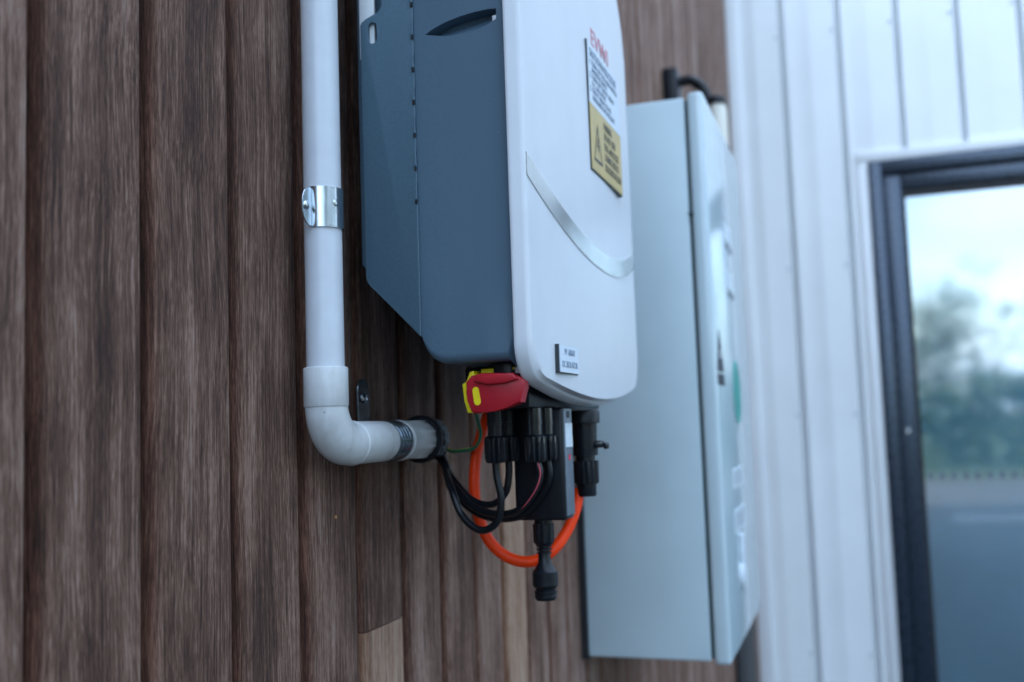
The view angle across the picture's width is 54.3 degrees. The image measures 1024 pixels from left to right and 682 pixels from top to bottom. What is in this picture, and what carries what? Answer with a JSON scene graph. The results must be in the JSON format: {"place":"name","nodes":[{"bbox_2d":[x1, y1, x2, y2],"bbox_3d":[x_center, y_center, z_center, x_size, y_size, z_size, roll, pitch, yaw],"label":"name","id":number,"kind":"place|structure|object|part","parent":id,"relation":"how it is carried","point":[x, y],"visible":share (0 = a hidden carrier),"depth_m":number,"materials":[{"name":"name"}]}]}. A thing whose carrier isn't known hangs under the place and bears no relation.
{"place":"outdoors","nodes":[
{"label":"outdoors","id":0,"kind":"place"},
{"label":"ground","id":1,"kind":"structure","parent":0,"visible":0},
{"bbox_2d":[0,0,760,681],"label":"timber wall","id":2,"kind":"structure","parent":1,"relation":"on","point":[182,498],"depth_m":0.66,"materials":[{"name":"brown wood"}]},
{"bbox_2d":[300,0,449,465],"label":"conduit","id":3,"kind":"object","parent":2,"relation":"attached to","point":[338,435],"visible":0.93,"depth_m":0.75,"materials":[{"name":"white plastic"}]},
{"bbox_2d":[301,186,343,231],"bbox_3d":[-0.141,-0.100,0.752,0.026,0.031,0.042,-2,-5,2],"label":"pipe clamp","id":4,"kind":"object","parent":3,"relation":"attached to","point":[321,206],"visible":0.95,"depth_m":0.74,"materials":[{"name":"metal"}]},
{"bbox_2d":[356,379,413,461],"bbox_3d":[-0.107,0.066,0.845,0.042,0.071,0.025,-4,-5,19],"label":"pipe clamp","id":5,"kind":"object","parent":2,"relation":"attached to","point":[402,428],"visible":0.91,"depth_m":0.84,"materials":[{"name":"metal"}]},
{"bbox_2d":[357,0,636,413],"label":"inverter","id":6,"kind":"object","parent":2,"relation":"attached to","point":[497,254],"visible":1,"depth_m":0.79,"materials":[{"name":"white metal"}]},
{"bbox_2d":[447,414,481,452],"bbox_3d":[-0.043,0.067,0.897,0.030,0.068,0.093,2,-6,-37],"label":"green wire","id":7,"kind":"object","parent":6,"relation":"attached to","point":[449,450],"visible":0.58,"depth_m":0.90,"materials":[{"name":"green"}]},
{"bbox_2d":[441,411,506,533],"bbox_3d":[-0.046,0.113,0.870,0.033,0.102,0.132,1,-5,-28],"label":"black cable","id":8,"kind":"object","parent":6,"relation":"attached to","point":[495,445],"visible":0.89,"depth_m":0.82,"materials":[{"name":"black plastic"}]},
{"bbox_2d":[443,410,518,507],"bbox_3d":[-0.038,0.105,0.888,0.024,0.084,0.115,3,-7,-44],"label":"black cable","id":9,"kind":"object","parent":6,"relation":"attached to","point":[508,429],"visible":0.56,"depth_m":0.85,"materials":[{"name":"black plastic"}]},
{"bbox_2d":[436,408,546,517],"bbox_3d":[-0.030,0.106,0.868,0.022,0.090,0.166,2,-6,-40],"label":"black cable","id":10,"kind":"object","parent":6,"relation":"attached to","point":[535,448],"visible":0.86,"depth_m":0.81,"materials":[{"name":"black plastic"}]},
{"bbox_2d":[438,408,557,522],"bbox_3d":[-0.021,0.111,0.881,0.146,0.097,0.022,-6,-6,38],"label":"black cable","id":11,"kind":"object","parent":6,"relation":"attached to","point":[551,437],"visible":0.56,"depth_m":0.84,"materials":[{"name":"black plastic"}]},
{"bbox_2d":[469,410,608,567],"bbox_3d":[0.026,0.120,0.923,0.128,0.170,0.051,-3,-5,9],"label":"orange cable","id":12,"kind":"object","parent":6,"relation":"attached to","point":[587,444],"visible":0.76,"depth_m":0.92,"materials":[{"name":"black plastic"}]},
{"bbox_2d":[514,408,574,600],"bbox_3d":[0.029,0.141,0.864,0.047,0.164,0.028,-4,-5,19],"label":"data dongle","id":13,"kind":"object","parent":6,"relation":"attached to","point":[557,502],"visible":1,"depth_m":0.85,"materials":[{"name":"black plastic"}]},
{"bbox_2d":[574,92,760,664],"bbox_3d":[0.265,0.064,1.661,0.221,0.818,0.452,-4,-5,19],"label":"cabinet","id":14,"kind":"object","parent":2,"relation":"attached to","point":[667,551],"visible":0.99,"depth_m":1.45,"materials":[{"name":"grey metal"}]},
{"bbox_3d":[0.355,0.058,1.628,0.030,0.818,0.446,-4,-5,19],"label":"door","id":15,"kind":"part","parent":14,"relation":"part of","materials":[{"name":"grey paint"}]},
{"bbox_2d":[662,67,728,146],"bbox_3d":[0.449,-0.538,2.429,0.145,0.252,0.080,-4,-5,19],"label":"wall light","id":16,"kind":"object","parent":2,"relation":"attached to","point":[674,81],"visible":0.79,"depth_m":2.42,"materials":[{"name":"black plastic"}]},
{"bbox_2d":[735,620,757,681],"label":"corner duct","id":17,"kind":"object","parent":2,"relation":"attached to","point":[746,663],"depth_m":3.28,"materials":[{"name":"grey metal"}]},
{"bbox_2d":[724,0,1023,681],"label":"white metal wall","id":18,"kind":"structure","parent":1,"relation":"on","point":[829,100],"depth_m":3.73,"materials":[{"name":"metal"}]},
{"bbox_2d":[867,145,1023,681],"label":"glass door","id":19,"kind":"structure","parent":18,"relation":"attached to","point":[948,241],"depth_m":3.61,"materials":[{"name":"metal"}]}
]}

